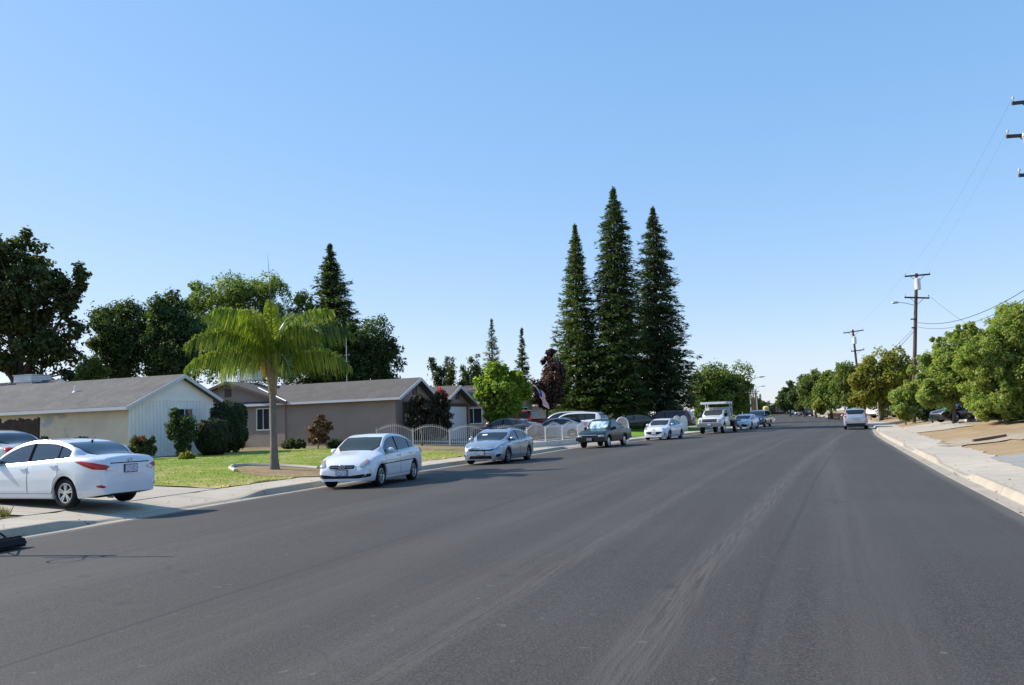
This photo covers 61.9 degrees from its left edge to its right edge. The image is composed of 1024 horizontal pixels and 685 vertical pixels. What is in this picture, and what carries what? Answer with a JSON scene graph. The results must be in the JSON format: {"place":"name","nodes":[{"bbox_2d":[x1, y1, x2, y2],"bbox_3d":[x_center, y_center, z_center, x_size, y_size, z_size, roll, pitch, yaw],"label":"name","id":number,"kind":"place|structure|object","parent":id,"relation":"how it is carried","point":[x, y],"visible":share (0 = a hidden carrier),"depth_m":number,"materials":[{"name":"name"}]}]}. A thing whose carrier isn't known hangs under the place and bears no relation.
{"place":"outdoors","nodes":[
{"label":"outdoors","id":0,"kind":"place"},
{"bbox_2d":[0,486,210,514],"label":"driveway","id":1,"kind":"structure","parent":0,"point":[28,506],"depth_m":19.35,"materials":[{"name":"concrete"}]},
{"bbox_2d":[0,430,38,457],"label":"beige sedan","id":2,"kind":"object","parent":1,"relation":"on","point":[10,440],"visible":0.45,"depth_m":22.99,"materials":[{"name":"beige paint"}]},
{"bbox_2d":[0,438,154,507],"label":"white sedan","id":3,"kind":"object","parent":1,"relation":"on","point":[68,472],"visible":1,"depth_m":18.15,"materials":[{"name":"paint"}]},
{"bbox_2d":[153,448,463,487],"bbox_3d":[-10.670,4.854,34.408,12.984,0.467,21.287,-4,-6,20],"label":"lawn","id":4,"kind":"structure","parent":0,"point":[222,471],"depth_m":32.24,"materials":[{"name":"plant"}]},
{"bbox_2d":[127,434,156,456],"bbox_3d":[-16.177,4.704,37.241,1.472,1.428,1.064,-2,-5,0],"label":"rose bush","id":5,"kind":"object","parent":4,"relation":"on","point":[140,444],"visible":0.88,"depth_m":37.07,"materials":[{"name":"green plant"}]},
{"bbox_2d":[164,407,198,455],"bbox_3d":[-15.158,4.261,39.266,1.512,2.616,1.403,-2,-5,0],"label":"climbing shrub","id":6,"kind":"object","parent":4,"relation":"on","point":[181,433],"visible":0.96,"depth_m":38.98,"materials":[{"name":"green plant"}]},
{"bbox_2d":[178,448,197,458],"bbox_3d":[-13.802,4.861,36.194,0.754,0.805,0.703,-6,-7,37],"label":"shrub","id":7,"kind":"object","parent":4,"relation":"on","point":[186,455],"visible":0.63,"depth_m":36.11,"materials":[{"name":"green plant"}]},
{"bbox_2d":[194,418,232,454],"bbox_3d":[-14.267,4.528,40.808,1.721,1.909,1.712,-2,-5,0],"label":"clipped hedge","id":8,"kind":"object","parent":4,"relation":"on","point":[213,435],"visible":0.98,"depth_m":40.20,"materials":[{"name":"green plant"}]},
{"bbox_2d":[209,399,248,452],"bbox_3d":[-14.543,4.332,43.841,1.974,2.847,1.789,-2,-5,0],"label":"clipped hedge","id":9,"kind":"object","parent":4,"relation":"on","point":[234,413],"visible":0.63,"depth_m":43.35,"materials":[{"name":"green plant"}]},
{"bbox_2d":[228,463,319,471],"bbox_3d":[-8.876,4.507,30.791,3.089,0.291,2.544,2,-6,-35],"label":"bed edging","id":10,"kind":"object","parent":4,"relation":"on","point":[231,467],"visible":0.69,"depth_m":31.23,"materials":[{"name":"concrete"}]},
{"bbox_2d":[234,466,319,476],"bbox_3d":[-7.817,4.394,29.321,3.145,0.225,5.622,1,-6,-26],"label":"soil bed","id":11,"kind":"object","parent":4,"relation":"on","point":[282,471],"visible":0.89,"depth_m":28.84,"materials":[{"name":"brown soil"}]},
{"bbox_2d":[183,264,355,469],"bbox_3d":[-8.392,0.642,30.160,5.735,7.716,5.702,-2,-5,0],"label":"palm tree","id":12,"kind":"object","parent":11,"relation":"on","point":[287,352],"visible":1,"depth_m":29.54,"materials":[{"name":"green plant"}]},
{"bbox_2d":[0,427,732,529],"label":"pavement","id":13,"kind":"structure","parent":0,"point":[107,511],"depth_m":19.73,"materials":[{"name":"concrete"}]},
{"bbox_2d":[0,415,735,518],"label":"yard","id":14,"kind":"structure","parent":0,"point":[447,448],"depth_m":46.68,"materials":[{"name":"plant"}]},
{"bbox_2d":[0,505,13,516],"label":"weeds","id":15,"kind":"object","parent":14,"relation":"on","point":[3,512],"visible":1,"depth_m":16.63,"materials":[{"name":"plant"}]},
{"bbox_2d":[0,417,39,439],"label":"wooden fence","id":16,"kind":"object","parent":14,"relation":"on","point":[30,426],"visible":0.42,"depth_m":38.08,"materials":[{"name":"brown wood"}]},
{"bbox_2d":[0,379,65,385],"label":"brown house","id":17,"kind":"structure","parent":14,"relation":"on","point":[43,381],"depth_m":55.65,"materials":[{"name":"concrete"}]},
{"bbox_2d":[12,374,52,384],"bbox_3d":[-31.505,2.785,56.087,1.700,1.275,1.600,-4,-6,20],"label":"rooftop cooler","id":18,"kind":"object","parent":17,"relation":"on","point":[28,379],"visible":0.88,"depth_m":55.49,"materials":[{"name":"metal"}]},
{"bbox_2d":[0,225,92,381],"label":"broadleaf tree","id":19,"kind":"object","parent":14,"relation":"on","point":[19,293],"visible":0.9,"depth_m":61.86,"materials":[{"name":"green plant"}]},
{"bbox_2d":[72,354,113,380],"bbox_3d":[-29.646,4.348,60.127,2.591,7.111,2.086,2,-7,-38],"label":"tree","id":20,"kind":"object","parent":14,"relation":"on","point":[92,369],"visible":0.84,"depth_m":59.81,"materials":[{"name":"green plant"}]},
{"bbox_2d":[0,374,222,456],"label":"white house","id":21,"kind":"structure","parent":14,"relation":"on","point":[123,411],"depth_m":42.07,"materials":[{"name":"paint"}]},
{"bbox_2d":[178,408,192,419],"bbox_3d":[-16.680,3.985,43.486,0.050,1.288,1.220,-4,-6,20],"label":"window","id":22,"kind":"structure","parent":21,"relation":"in","point":[185,411],"depth_m":43.67,"materials":[{"name":"white"}]},
{"bbox_2d":[83,295,149,378],"bbox_3d":[-29.741,2.415,66.203,7.048,12.046,6.412,-2,-5,0],"label":"broadleaf tree","id":23,"kind":"object","parent":14,"relation":"on","point":[118,329],"visible":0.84,"depth_m":64.97,"materials":[{"name":"green plant"}]},
{"bbox_2d":[136,287,219,383],"bbox_3d":[-25.069,1.798,63.968,6.367,12.572,5.567,-2,-5,0],"label":"broadleaf tree","id":24,"kind":"object","parent":14,"relation":"on","point":[173,327],"visible":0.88,"depth_m":63.24,"materials":[{"name":"green plant"}]},
{"bbox_2d":[183,269,315,381],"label":"feathery tree","id":25,"kind":"object","parent":14,"relation":"on","point":[240,294],"visible":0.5,"depth_m":80.00,"materials":[{"name":"green plant"}]},
{"bbox_2d":[195,313,342,385],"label":"broadleaf tree","id":26,"kind":"object","parent":14,"relation":"on","point":[316,370],"visible":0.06,"depth_m":71.86,"materials":[{"name":"green plant"}]},
{"bbox_2d":[280,437,302,448],"bbox_3d":[-12.194,5.728,47.268,1.179,0.937,0.984,0,-6,-25],"label":"bush","id":27,"kind":"object","parent":14,"relation":"on","point":[287,444],"visible":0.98,"depth_m":47.07,"materials":[{"name":"green plant"}]},
{"bbox_2d":[293,439,306,448],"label":"bush","id":28,"kind":"object","parent":14,"relation":"on","point":[297,443],"visible":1,"depth_m":47.05,"materials":[{"name":"green plant"}]},
{"bbox_2d":[304,414,333,448],"bbox_3d":[-10.576,5.010,46.856,1.352,2.208,1.398,1,-6,-33],"label":"flowering shrub","id":29,"kind":"object","parent":14,"relation":"on","point":[317,434],"visible":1,"depth_m":46.65,"materials":[{"name":"brown plant"}]},
{"bbox_2d":[282,243,367,384],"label":"conifer tree","id":30,"kind":"object","parent":14,"relation":"on","point":[331,292],"visible":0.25,"depth_m":80.21,"materials":[{"name":"green plant"}]},
{"bbox_2d":[325,438,343,447],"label":"bush","id":31,"kind":"object","parent":14,"relation":"on","point":[335,443],"visible":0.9,"depth_m":46.95,"materials":[{"name":"green plant"}]},
{"bbox_2d":[208,377,479,447],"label":"taupe house","id":32,"kind":"structure","parent":14,"relation":"on","point":[349,408],"depth_m":53.50,"materials":[{"name":"paint"}]},
{"bbox_2d":[237,370,261,384],"bbox_3d":[-17.681,2.623,57.564,1.420,1.445,1.020,-4,-6,21],"label":"rooftop cooler","id":33,"kind":"object","parent":32,"relation":"on","point":[249,379],"visible":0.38,"depth_m":57.24,"materials":[{"name":"metal"}]},
{"bbox_2d":[256,408,269,430],"bbox_3d":[-15.803,4.877,54.210,1.051,1.405,0.050,-4,-6,21],"label":"window","id":34,"kind":"structure","parent":32,"relation":"in","point":[262,414],"depth_m":54.22,"materials":[{"name":"white"}]},
{"bbox_2d":[403,401,410,427],"bbox_3d":[-6.408,4.417,52.275,0.050,1.603,0.932,-4,-6,21],"label":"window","id":35,"kind":"structure","parent":32,"relation":"in","point":[406,404],"depth_m":52.13,"materials":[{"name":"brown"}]},
{"bbox_2d":[449,407,466,439],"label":"garage door","id":36,"kind":"structure","parent":32,"relation":"in","point":[460,414],"depth_m":59.31,"materials":[{"name":"metal"}]},
{"bbox_2d":[321,313,407,382],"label":"broadleaf tree","id":37,"kind":"object","parent":14,"relation":"on","point":[373,355],"visible":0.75,"depth_m":73.18,"materials":[{"name":"green plant"}]},
{"bbox_2d":[407,392,437,445],"bbox_3d":[-5.196,4.639,50.695,1.838,3.457,2.405,2,-7,-35],"label":"flowering tree","id":38,"kind":"object","parent":14,"relation":"on","point":[421,415],"visible":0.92,"depth_m":50.69,"materials":[{"name":"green plant"}]},
{"bbox_2d":[428,386,454,443],"bbox_3d":[-4.169,4.524,51.737,1.850,3.863,2.481,1,-6,-32],"label":"flowering tree","id":39,"kind":"object","parent":14,"relation":"on","point":[442,400],"visible":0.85,"depth_m":51.75,"materials":[{"name":"green plant"}]},
{"bbox_2d":[427,356,457,386],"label":"juniper tree","id":40,"kind":"object","parent":14,"relation":"on","point":[440,376],"visible":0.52,"depth_m":84.14,"materials":[{"name":"green plant"}]},
{"bbox_2d":[376,424,525,445],"bbox_3d":[-3.579,5.450,48.996,8.962,1.820,0.085,-3,-5,12],"label":"iron fence","id":41,"kind":"object","parent":14,"relation":"on","point":[449,441],"visible":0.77,"depth_m":49.12,"materials":[{"name":"metal"}]},
{"bbox_2d":[457,353,481,385],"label":"juniper tree","id":42,"kind":"object","parent":14,"relation":"on","point":[467,377],"visible":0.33,"depth_m":85.53,"materials":[{"name":"green plant"}]},
{"bbox_2d":[481,318,503,369],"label":"spruce tree","id":43,"kind":"object","parent":14,"relation":"on","point":[492,347],"visible":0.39,"depth_m":98.22,"materials":[{"name":"green plant"}]},
{"bbox_2d":[462,385,534,434],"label":"tan house","id":44,"kind":"structure","parent":14,"relation":"on","point":[477,420],"depth_m":70.11,"materials":[{"name":"paint"}]},
{"bbox_2d":[470,407,482,423],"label":"window","id":45,"kind":"structure","parent":44,"relation":"in","point":[476,417],"depth_m":70.00,"materials":[{"name":"white"}]},
{"bbox_2d":[472,361,533,423],"bbox_3d":[-0.617,4.124,60.343,4.402,5.789,3.553,-2,-5,0],"label":"maple tree","id":46,"kind":"object","parent":14,"relation":"on","point":[501,391],"visible":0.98,"depth_m":59.85,"materials":[{"name":"green plant"}]},
{"bbox_2d":[514,327,533,388],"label":"spruce tree","id":47,"kind":"object","parent":14,"relation":"on","point":[521,364],"visible":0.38,"depth_m":96.09,"materials":[{"name":"green plant"}]},
{"bbox_2d":[526,420,595,447],"bbox_3d":[3.667,5.763,53.551,0.180,1.743,12.274,-5,-6,27],"label":"iron fence","id":48,"kind":"object","parent":14,"relation":"on","point":[549,428],"visible":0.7,"depth_m":51.40,"materials":[{"name":"metal"}]},
{"bbox_2d":[548,411,591,417],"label":"silver suv","id":49,"kind":"object","parent":14,"relation":"on","point":[557,415],"visible":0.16,"depth_m":67.67,"materials":[{"name":"paint"}]},
{"bbox_2d":[532,394,648,417],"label":"grey house","id":50,"kind":"structure","parent":14,"relation":"on","point":[542,412],"depth_m":94.22,"materials":[{"name":"concrete"}]},
{"bbox_2d":[652,410,695,425],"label":"maroon suv","id":51,"kind":"object","parent":14,"relation":"on","point":[691,418],"visible":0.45,"depth_m":78.13,"materials":[{"name":"paint"}]},
{"bbox_2d":[742,396,761,413],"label":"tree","id":52,"kind":"object","parent":14,"relation":"on","point":[758,403],"visible":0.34,"depth_m":228.34,"materials":[{"name":"green plant"}]},
{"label":"lawn","id":53,"kind":"structure","parent":14,"relation":"on","visible":0},
{"bbox_2d":[686,358,755,419],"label":"broadleaf tree","id":54,"kind":"object","parent":53,"relation":"on","point":[717,384],"visible":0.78,"depth_m":110.40,"materials":[{"name":"green plant"}]},
{"bbox_2d":[0,415,1023,684],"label":"road","id":55,"kind":"structure","parent":0,"point":[794,549],"depth_m":8.87,"materials":[{"name":"grey asphalt"}]},
{"bbox_2d":[0,532,26,550],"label":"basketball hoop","id":56,"kind":"object","parent":55,"relation":"on","point":[10,541],"visible":1,"depth_m":12.95,"materials":[{"name":"black plastic"}]},
{"bbox_2d":[320,433,421,486],"bbox_3d":[-4.110,3.438,25.318,1.977,1.475,4.334,-3,-6,14],"label":"white sedan","id":57,"kind":"object","parent":55,"relation":"on","point":[377,459],"visible":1,"depth_m":24.18,"materials":[{"name":"paint"}]},
{"bbox_2d":[0,418,774,537],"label":"kerb","id":58,"kind":"structure","parent":55,"relation":"on","point":[34,530],"depth_m":19.82,"materials":[{"name":"concrete"}]},
{"bbox_2d":[464,428,533,463],"bbox_3d":[-0.523,4.333,36.081,2.050,1.425,4.662,-4,-6,19],"label":"silver sedan","id":59,"kind":"object","parent":55,"relation":"on","point":[505,445],"visible":1,"depth_m":34.84,"materials":[{"name":"paint"}]},
{"bbox_2d":[576,419,631,447],"bbox_3d":[5.407,5.271,49.852,1.976,1.605,4.988,-5,-6,26],"label":"green pickup","id":60,"kind":"object","parent":55,"relation":"on","point":[600,432],"visible":1,"depth_m":48.78,"materials":[{"name":"paint"}]},
{"bbox_2d":[644,418,683,439],"bbox_3d":[10.699,6.065,60.048,2.001,1.470,4.612,-5,-6,28],"label":"white sedan","id":61,"kind":"object","parent":55,"relation":"on","point":[667,428],"visible":1,"depth_m":58.86,"materials":[{"name":"paint"}]},
{"bbox_2d":[697,401,740,433],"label":"flatbed truck","id":62,"kind":"object","parent":55,"relation":"on","point":[715,418],"visible":1,"depth_m":70.52,"materials":[{"name":"white paint"}]},
{"bbox_2d":[733,414,758,428],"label":"white sedan","id":63,"kind":"object","parent":55,"relation":"on","point":[750,421],"visible":0.83,"depth_m":82.06,"materials":[{"name":"paint"}]},
{"bbox_2d":[747,410,771,427],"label":"blue suv","id":64,"kind":"object","parent":55,"relation":"on","point":[764,417],"visible":0.56,"depth_m":88.56,"materials":[{"name":"paint"}]},
{"bbox_2d":[773,380,798,415],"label":"broadleaf tree","id":65,"kind":"object","parent":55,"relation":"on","point":[782,403],"visible":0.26,"depth_m":188.36,"materials":[{"name":"green plant"}]},
{"bbox_2d":[786,373,809,416],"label":"broadleaf tree","id":66,"kind":"object","parent":55,"relation":"on","point":[791,394],"visible":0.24,"depth_m":164.00,"materials":[{"name":"green plant"}]},
{"bbox_2d":[795,368,820,417],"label":"broadleaf tree","id":67,"kind":"object","parent":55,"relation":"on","point":[804,386],"visible":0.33,"depth_m":149.10,"materials":[{"name":"green plant"}]},
{"bbox_2d":[811,399,826,418],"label":"shrub","id":68,"kind":"object","parent":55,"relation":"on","point":[819,406],"visible":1,"depth_m":127.11,"materials":[{"name":"green plant"}]},
{"bbox_2d":[810,369,846,418],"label":"broadleaf tree","id":69,"kind":"object","parent":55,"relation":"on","point":[822,393],"visible":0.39,"depth_m":133.85,"materials":[{"name":"green plant"}]},
{"bbox_2d":[841,408,867,428],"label":"silver suv","id":70,"kind":"object","parent":55,"relation":"on","point":[855,417],"visible":1,"depth_m":67.36,"materials":[{"name":"paint"}]},
{"bbox_2d":[809,415,1023,515],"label":"kerb","id":71,"kind":"structure","parent":55,"relation":"on","point":[1011,498],"depth_m":18.88,"materials":[{"name":"concrete"}]},
{"bbox_2d":[828,410,844,418],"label":"plank fence","id":72,"kind":"object","parent":71,"relation":"on","point":[834,415],"visible":0.51,"depth_m":123.02,"materials":[{"name":"brown wood"}]},
{"bbox_2d":[0,0,1023,414],"label":"sky","id":73,"kind":"structure","parent":0,"point":[796,160],"materials":[{"name":"blue"}]},
{"bbox_2d":[416,435,637,443],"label":"driveway","id":74,"kind":"structure","parent":0,"point":[539,440],"depth_m":56.97,"materials":[{"name":"grey concrete"}]},
{"bbox_2d":[472,418,544,437],"bbox_3d":[-0.301,5.881,58.239,4.880,1.445,2.073,-4,-6,25],"label":"grey sedan","id":75,"kind":"object","parent":74,"relation":"on","point":[520,423],"visible":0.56,"depth_m":57.38,"materials":[{"name":"paint"}]},
{"bbox_2d":[485,410,551,425],"bbox_3d":[0.980,5.906,62.418,5.930,1.930,2.306,-4,-6,25],"label":"red pickup","id":76,"kind":"object","parent":74,"relation":"on","point":[533,415],"visible":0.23,"depth_m":61.58,"materials":[{"name":"paint"}]},
{"bbox_2d":[535,417,588,438],"bbox_3d":[3.325,5.989,59.655,4.601,1.470,2.001,-4,-6,25],"label":"silver sedan","id":77,"kind":"object","parent":74,"relation":"on","point":[560,422],"visible":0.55,"depth_m":58.76,"materials":[{"name":"paint"}]},
{"bbox_2d":[558,412,608,421],"bbox_3d":[4.753,6.120,63.952,5.056,1.780,2.213,-4,-6,25],"label":"white suv","id":78,"kind":"object","parent":74,"relation":"on","point":[586,416],"visible":0.24,"depth_m":62.86,"materials":[{"name":"paint"}]},
{"bbox_2d":[536,387,548,408],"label":"flag","id":79,"kind":"object","parent":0,"point":[542,396],"visible":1,"depth_m":65.87,"materials":[{"name":"multicoloured fabric"}]},
{"bbox_2d":[631,427,712,435],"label":"lawn","id":80,"kind":"structure","parent":0,"point":[637,432],"depth_m":75.69,"materials":[{"name":"plant"}]},
{"bbox_2d":[529,348,566,417],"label":"plum tree","id":81,"kind":"object","parent":80,"relation":"on","point":[550,382],"visible":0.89,"depth_m":75.34,"materials":[{"name":"purple plant"}]},
{"bbox_2d":[544,224,613,414],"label":"redwood tree","id":82,"kind":"object","parent":80,"relation":"on","point":[575,350],"visible":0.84,"depth_m":81.53,"materials":[{"name":"green plant"}]},
{"bbox_2d":[578,186,655,420],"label":"redwood tree","id":83,"kind":"object","parent":80,"relation":"on","point":[617,367],"visible":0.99,"depth_m":80.42,"materials":[{"name":"green plant"}]},
{"bbox_2d":[617,415,658,428],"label":"black sedan","id":84,"kind":"object","parent":80,"relation":"on","point":[638,421],"visible":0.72,"depth_m":75.23,"materials":[{"name":"paint"}]},
{"bbox_2d":[609,206,702,417],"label":"redwood tree","id":85,"kind":"object","parent":80,"relation":"on","point":[661,353],"visible":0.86,"depth_m":83.31,"materials":[{"name":"green plant"}]},
{"bbox_2d":[680,415,687,430],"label":"arched gate","id":86,"kind":"structure","parent":80,"relation":"on","point":[683,419],"depth_m":76.22,"materials":[{"name":"metal"}]},
{"bbox_2d":[813,414,1023,491],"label":"pavement","id":87,"kind":"structure","parent":0,"point":[976,462],"depth_m":25.59,"materials":[{"name":"concrete"}]},
{"bbox_2d":[827,360,860,409],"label":"broadleaf tree","id":88,"kind":"object","parent":87,"relation":"on","point":[841,391],"visible":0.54,"depth_m":117.02,"materials":[{"name":"green plant"}]},
{"bbox_2d":[813,410,1023,455],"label":"yard","id":89,"kind":"structure","parent":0,"point":[978,428],"depth_m":41.88,"materials":[{"name":"soil"}]},
{"bbox_2d":[843,328,863,371],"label":"utility pole","id":90,"kind":"object","parent":89,"relation":"on","point":[854,342],"visible":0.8,"depth_m":109.08,"materials":[{"name":"brown wood"}]},
{"bbox_2d":[866,403,895,417],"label":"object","id":91,"kind":"object","parent":89,"relation":"on","point":[872,413],"visible":0.12,"depth_m":94.62,"materials":[{"name":"paint"}]},
{"bbox_2d":[847,343,921,419],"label":"broadleaf tree","id":92,"kind":"object","parent":89,"relation":"on","point":[872,382],"visible":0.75,"depth_m":90.98,"materials":[{"name":"green plant"}]},
{"bbox_2d":[887,364,922,424],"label":"shrub","id":93,"kind":"object","parent":89,"relation":"on","point":[907,407],"visible":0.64,"depth_m":68.32,"materials":[{"name":"green plant"}]},
{"bbox_2d":[891,271,929,422],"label":"utility pole","id":94,"kind":"object","parent":89,"relation":"on","point":[917,283],"visible":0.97,"depth_m":70.28,"materials":[{"name":"brown wood"}]},
{"bbox_2d":[917,290,1023,323],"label":"overhead wire","id":95,"kind":"object","parent":94,"relation":"attached to","point":[973,315],"visible":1,"depth_m":52.08,"materials":[{"name":"grey"}]},
{"bbox_2d":[913,405,943,422],"bbox_3d":[31.335,5.160,63.904,2.667,2.345,1.676,-2,-5,0],"label":"shrub","id":96,"kind":"object","parent":89,"relation":"on","point":[923,413],"visible":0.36,"depth_m":63.51,"materials":[{"name":"green plant"}]},
{"bbox_2d":[912,321,987,423],"bbox_3d":[29.085,2.048,55.788,5.656,7.051,3.976,-2,-5,0],"label":"bushy tree","id":97,"kind":"object","parent":89,"relation":"on","point":[936,379],"visible":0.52,"depth_m":55.49,"materials":[{"name":"green plant"}]},
{"bbox_2d":[946,299,1023,422],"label":"bushy tree","id":98,"kind":"object","parent":89,"relation":"on","point":[992,362],"visible":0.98,"depth_m":46.39,"materials":[{"name":"green plant"}]},
{"bbox_2d":[973,404,1022,421],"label":"shrub","id":99,"kind":"object","parent":89,"relation":"on","point":[993,416],"visible":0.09,"depth_m":49.30,"materials":[{"name":"green plant"}]},
{"bbox_2d":[1006,96,1023,176],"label":"utility pole","id":100,"kind":"object","parent":89,"relation":"on","point":[1013,102],"visible":1,"depth_m":33.73,"materials":[{"name":"brown wood"}]},
{"bbox_2d":[902,421,972,432],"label":"driveway","id":101,"kind":"structure","parent":0,"point":[936,426],"depth_m":53.81,"materials":[{"name":"concrete"}]},
{"bbox_2d":[937,432,1023,446],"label":"dirt drive","id":102,"kind":"structure","parent":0,"point":[966,441],"depth_m":33.80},
{"bbox_2d":[972,434,1006,441],"bbox_3d":[18.848,3.786,33.687,1.358,0.130,0.130,-9,-5,-4],"label":"timber edge","id":103,"kind":"object","parent":102,"relation":"on","point":[989,438],"visible":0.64,"depth_m":33.63,"materials":[{"name":"wood"}]},
{"bbox_2d":[990,453,1023,467],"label":"driveway","id":104,"kind":"structure","parent":0,"point":[1016,459],"depth_m":23.47,"materials":[{"name":"grey concrete"}]},
{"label":"verge","id":105,"kind":"structure","parent":0,"visible":0},
{"bbox_2d":[745,401,773,413],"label":"tree","id":106,"kind":"object","parent":105,"relation":"on","point":[770,409],"visible":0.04,"depth_m":259.78,"materials":[{"name":"green plant"}]},
{"bbox_2d":[769,403,791,414],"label":"house","id":107,"kind":"structure","parent":105,"relation":"on","point":[777,410],"depth_m":260.91,"materials":[{"name":"concrete"}]},
{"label":"driveway","id":108,"kind":"structure","parent":0,"visible":0},
{"bbox_2d":[930,402,976,421],"bbox_3d":[30.759,4.634,57.719,4.636,1.415,2.050,-1,-5,-6],"label":"black sedan","id":109,"kind":"object","parent":108,"relation":"on","point":[943,415],"visible":0.26,"depth_m":56.77,"materials":[{"name":"paint"}]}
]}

